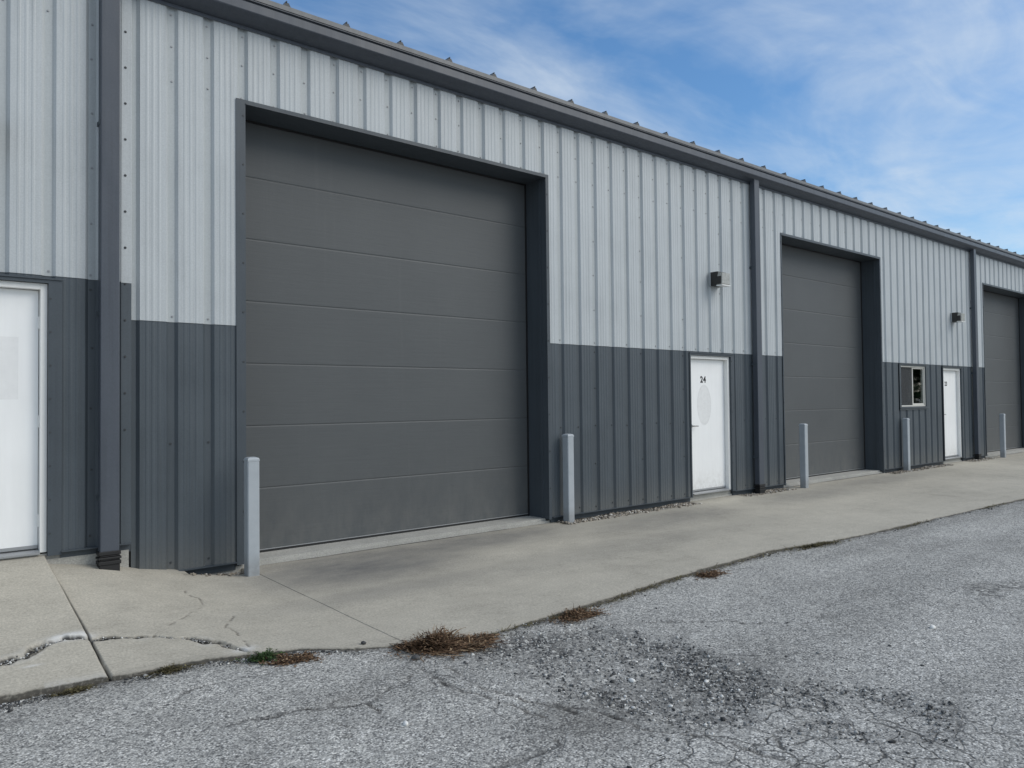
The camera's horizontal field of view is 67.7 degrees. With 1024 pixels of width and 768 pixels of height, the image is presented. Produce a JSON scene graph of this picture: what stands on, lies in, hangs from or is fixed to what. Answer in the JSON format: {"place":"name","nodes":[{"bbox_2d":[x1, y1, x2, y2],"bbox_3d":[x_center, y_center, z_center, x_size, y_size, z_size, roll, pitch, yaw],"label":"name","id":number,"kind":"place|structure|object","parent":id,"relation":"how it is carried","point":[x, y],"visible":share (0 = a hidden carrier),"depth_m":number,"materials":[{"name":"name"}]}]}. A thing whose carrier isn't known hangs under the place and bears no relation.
{"place":"outdoors","nodes":[
{"label":"outdoors","id":0,"kind":"place"},
{"bbox_2d":[0,500,1023,767],"bbox_3d":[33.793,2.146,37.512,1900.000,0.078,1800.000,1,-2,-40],"label":"asphalt lot","id":1,"kind":"structure","parent":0,"point":[854,606],"depth_m":4.25,"materials":[{"name":"grey asphalt"}]},
{"bbox_2d":[30,684,98,699],"bbox_3d":[-2.499,1.723,4.282,0.367,0.040,0.160,0,-2,-37],"label":"grass tuft","id":2,"kind":"object","parent":1,"relation":"on","point":[75,689],"visible":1,"depth_m":4.29,"materials":[{"name":"plant"}]},
{"bbox_2d":[115,662,218,681],"bbox_3d":[-2.078,1.707,4.587,0.626,0.066,0.224,0,-2,-35],"label":"grass tuft","id":3,"kind":"object","parent":1,"relation":"on","point":[172,668],"visible":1,"depth_m":4.59,"materials":[{"name":"plant"}]},
{"bbox_2d":[236,646,284,665],"bbox_3d":[-1.557,1.693,4.819,0.269,0.091,0.291,-1,-1,26],"label":"green weed","id":4,"kind":"object","parent":1,"relation":"on","point":[259,657],"visible":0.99,"depth_m":4.78,"materials":[{"name":"green plant"}]},
{"bbox_2d":[236,650,329,667],"bbox_3d":[-1.368,1.707,4.751,0.560,0.048,0.381,-1,-1,24],"label":"dry weed","id":5,"kind":"object","parent":1,"relation":"on","point":[294,658],"visible":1,"depth_m":4.75,"materials":[{"name":"brown plant"}]},
{"bbox_2d":[411,654,420,660],"bbox_3d":[-0.596,1.707,4.757,0.054,0.042,0.057,1,-2,-40],"label":"stone","id":6,"kind":"object","parent":1,"relation":"on","point":[414,657],"visible":0.99,"depth_m":4.74,"materials":[{"name":"stone"}]},
{"bbox_2d":[383,625,507,661],"bbox_3d":[-0.421,1.639,4.971,0.858,0.166,0.571,0,-1,-18],"label":"dry weed","id":7,"kind":"object","parent":1,"relation":"on","point":[438,643],"visible":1,"depth_m":4.94,"materials":[{"name":"brown plant"}]},
{"bbox_2d":[0,501,1021,712],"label":"edge grit","id":8,"kind":"object","parent":1,"relation":"on","point":[9,705],"visible":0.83,"depth_m":4.60,"materials":[{"name":"gravel"}]},
{"bbox_2d":[104,502,1005,681],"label":"dry litter","id":9,"kind":"object","parent":1,"relation":"on","point":[647,588],"visible":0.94,"depth_m":6.55,"materials":[{"name":"brown plant"}]},
{"bbox_2d":[543,603,611,624],"bbox_3d":[0.522,1.693,5.726,0.713,0.098,0.338,1,-2,-44],"label":"dry weed","id":10,"kind":"object","parent":1,"relation":"on","point":[575,615],"visible":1,"depth_m":5.66,"materials":[{"name":"brown plant"}]},
{"bbox_2d":[694,569,732,579],"bbox_3d":[1.808,1.738,7.013,0.528,0.056,0.284,1,-2,-45],"label":"dry weed","id":11,"kind":"object","parent":1,"relation":"on","point":[709,574],"visible":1,"depth_m":7.01,"materials":[{"name":"brown plant"}]},
{"bbox_2d":[775,538,850,553],"bbox_3d":[3.291,1.733,8.248,1.371,0.057,0.216,0,-2,-34],"label":"dry weed","id":12,"kind":"object","parent":1,"relation":"on","point":[817,544],"visible":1,"depth_m":8.25,"materials":[{"name":"brown plant"}]},
{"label":"gravel bed soil","id":13,"kind":"structure","parent":1,"relation":"on","visible":0},
{"bbox_2d":[562,434,574,523],"bbox_3d":[0.720,1.303,9.712,0.110,1.338,0.110,1,-2,-40],"label":"bollard","id":14,"kind":"object","parent":13,"relation":"on","point":[568,476],"visible":0.69,"depth_m":9.67,"materials":[{"name":"metal"}]},
{"bbox_2d":[557,501,701,524],"bbox_3d":[1.686,1.779,10.496,2.763,0.091,0.350,1,-2,-40],"label":"gravel bed","id":15,"kind":"object","parent":13,"relation":"on","point":[627,513],"visible":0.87,"depth_m":10.37,"materials":[{"name":"grey gravel"}]},
{"bbox_2d":[0,452,1023,703],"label":"concrete apron","id":16,"kind":"object","parent":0,"point":[472,584],"visible":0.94,"depth_m":6.42,"materials":[{"name":"grey concrete"}]},
{"bbox_2d":[0,636,252,665],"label":"crack rubble","id":17,"kind":"object","parent":16,"relation":"on","point":[40,647],"visible":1,"depth_m":4.87,"materials":[{"name":"concrete"}]},
{"bbox_2d":[190,572,243,576],"bbox_3d":[-2.650,1.721,6.877,0.545,0.142,0.326,1,-2,-40],"label":"gravel bed","id":18,"kind":"object","parent":16,"relation":"on","point":[228,574],"visible":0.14,"depth_m":6.79,"materials":[{"name":"grey gravel"}]},
{"bbox_2d":[244,457,259,576],"bbox_3d":[-2.354,1.295,6.906,0.110,1.268,0.110,0,-2,-38],"label":"bollard","id":19,"kind":"object","parent":16,"relation":"on","point":[251,525],"visible":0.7,"depth_m":6.87,"materials":[{"name":"metal"}]},
{"bbox_2d":[0,0,1023,574],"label":"warehouse","id":20,"kind":"structure","parent":16,"relation":"on","point":[352,288],"depth_m":8.59,"materials":[{"name":"paint"}]},
{"bbox_2d":[0,274,62,558],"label":"entry door","id":21,"kind":"structure","parent":20,"relation":"in","point":[30,307],"depth_m":6.13,"materials":[{"name":"white paint"}]},
{"bbox_2d":[236,98,551,564],"bbox_3d":[-1.171,-0.500,8.594,4.090,4.425,0.462,1,-2,-40],"label":"garage door","id":22,"kind":"structure","parent":20,"relation":"in","point":[393,361],"depth_m":8.58,"materials":[{"name":"paint"}]},
{"bbox_2d":[689,352,735,496],"bbox_3d":[3.083,0.613,11.925,1.154,2.185,0.174,1,-2,-40],"label":"entry door","id":23,"kind":"structure","parent":20,"relation":"in","point":[712,397],"depth_m":12.01,"materials":[{"name":"white paint"}]},
{"bbox_2d":[709,271,730,287],"bbox_3d":[3.239,-1.631,11.883,0.230,0.233,0.232,1,-2,-40],"label":"wall lamp","id":24,"kind":"object","parent":20,"relation":"attached to","point":[717,279],"visible":1,"depth_m":11.82,"materials":[{"name":"grey metal"}]},
{"bbox_2d":[780,233,884,484],"bbox_3d":[5.989,-0.436,14.579,3.955,4.425,0.462,1,-2,-40],"label":"garage door","id":25,"kind":"structure","parent":20,"relation":"in","point":[831,295],"depth_m":15.05,"materials":[{"name":"paint"}]},
{"bbox_2d":[899,363,928,409],"bbox_3d":[8.694,0.060,16.596,1.400,1.000,0.130,1,-2,-40],"label":"window","id":26,"kind":"structure","parent":20,"relation":"in","point":[913,386],"depth_m":16.61,"materials":[{"name":"grey plastic"}]},
{"bbox_2d":[941,366,964,460],"bbox_3d":[10.331,0.678,17.985,1.189,2.185,0.174,1,-2,-40],"label":"entry door","id":27,"kind":"structure","parent":20,"relation":"in","point":[951,376],"depth_m":18.13,"materials":[{"name":"white paint"}]},
{"bbox_2d":[951,312,964,322],"bbox_3d":[10.485,-1.567,17.941,0.230,0.233,0.232,1,-2,-40],"label":"wall lamp","id":28,"kind":"object","parent":20,"relation":"attached to","point":[957,317],"visible":1,"depth_m":17.87,"materials":[{"name":"grey metal"}]},
{"bbox_2d":[982,283,1023,455],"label":"garage door","id":29,"kind":"structure","parent":20,"relation":"in","point":[1003,308],"depth_m":21.24,"materials":[{"name":"paint"}]},
{"bbox_2d":[738,488,793,495],"bbox_3d":[4.224,1.798,12.605,1.440,0.089,0.369,1,-2,-40],"label":"gravel bed","id":30,"kind":"object","parent":16,"relation":"on","point":[767,491],"visible":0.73,"depth_m":12.59,"materials":[{"name":"grey gravel"}]},
{"bbox_2d":[799,423,808,487],"bbox_3d":[5.059,1.346,13.221,0.110,1.322,0.110,1,-2,-41],"label":"bollard","id":31,"kind":"object","parent":16,"relation":"on","point":[803,447],"visible":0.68,"depth_m":13.19,"materials":[{"name":"metal"}]},
{"bbox_2d":[967,457,996,461],"bbox_3d":[11.458,1.864,18.666,1.457,0.085,0.346,1,-2,-40],"label":"gravel bed","id":32,"kind":"object","parent":16,"relation":"on","point":[975,460],"visible":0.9,"depth_m":18.54,"materials":[{"name":"grey gravel"}]},
{"bbox_2d":[999,414,1005,457],"bbox_3d":[12.434,1.411,19.335,0.110,1.323,0.110,0,-2,-40],"label":"bollard","id":33,"kind":"object","parent":16,"relation":"on","point":[1002,425],"visible":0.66,"depth_m":19.30,"materials":[{"name":"metal"}]},
{"bbox_2d":[270,0,1023,254],"label":"sky","id":34,"kind":"structure","parent":0,"point":[912,108],"materials":[{"name":"blue"}]},
{"bbox_2d":[379,588,1023,767],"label":"loose gravel","id":35,"kind":"structure","parent":0,"point":[855,732],"depth_m":4.34,"materials":[{"name":"grey gravel"}]},
{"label":"gravel bed soil","id":36,"kind":"structure","parent":0,"visible":0},
{"bbox_2d":[902,418,910,470],"bbox_3d":[8.292,1.377,16.042,0.110,1.320,0.110,1,-2,-40],"label":"bollard","id":37,"kind":"object","parent":36,"relation":"on","point":[906,441],"visible":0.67,"depth_m":16.01,"materials":[{"name":"metal"}]},
{"bbox_2d":[888,464,952,473],"bbox_3d":[8.848,1.842,16.475,3.023,0.087,0.368,1,-2,-40],"label":"gravel bed","id":38,"kind":"object","parent":36,"relation":"on","point":[916,469],"visible":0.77,"depth_m":16.43,"materials":[{"name":"grey gravel"}]}
]}

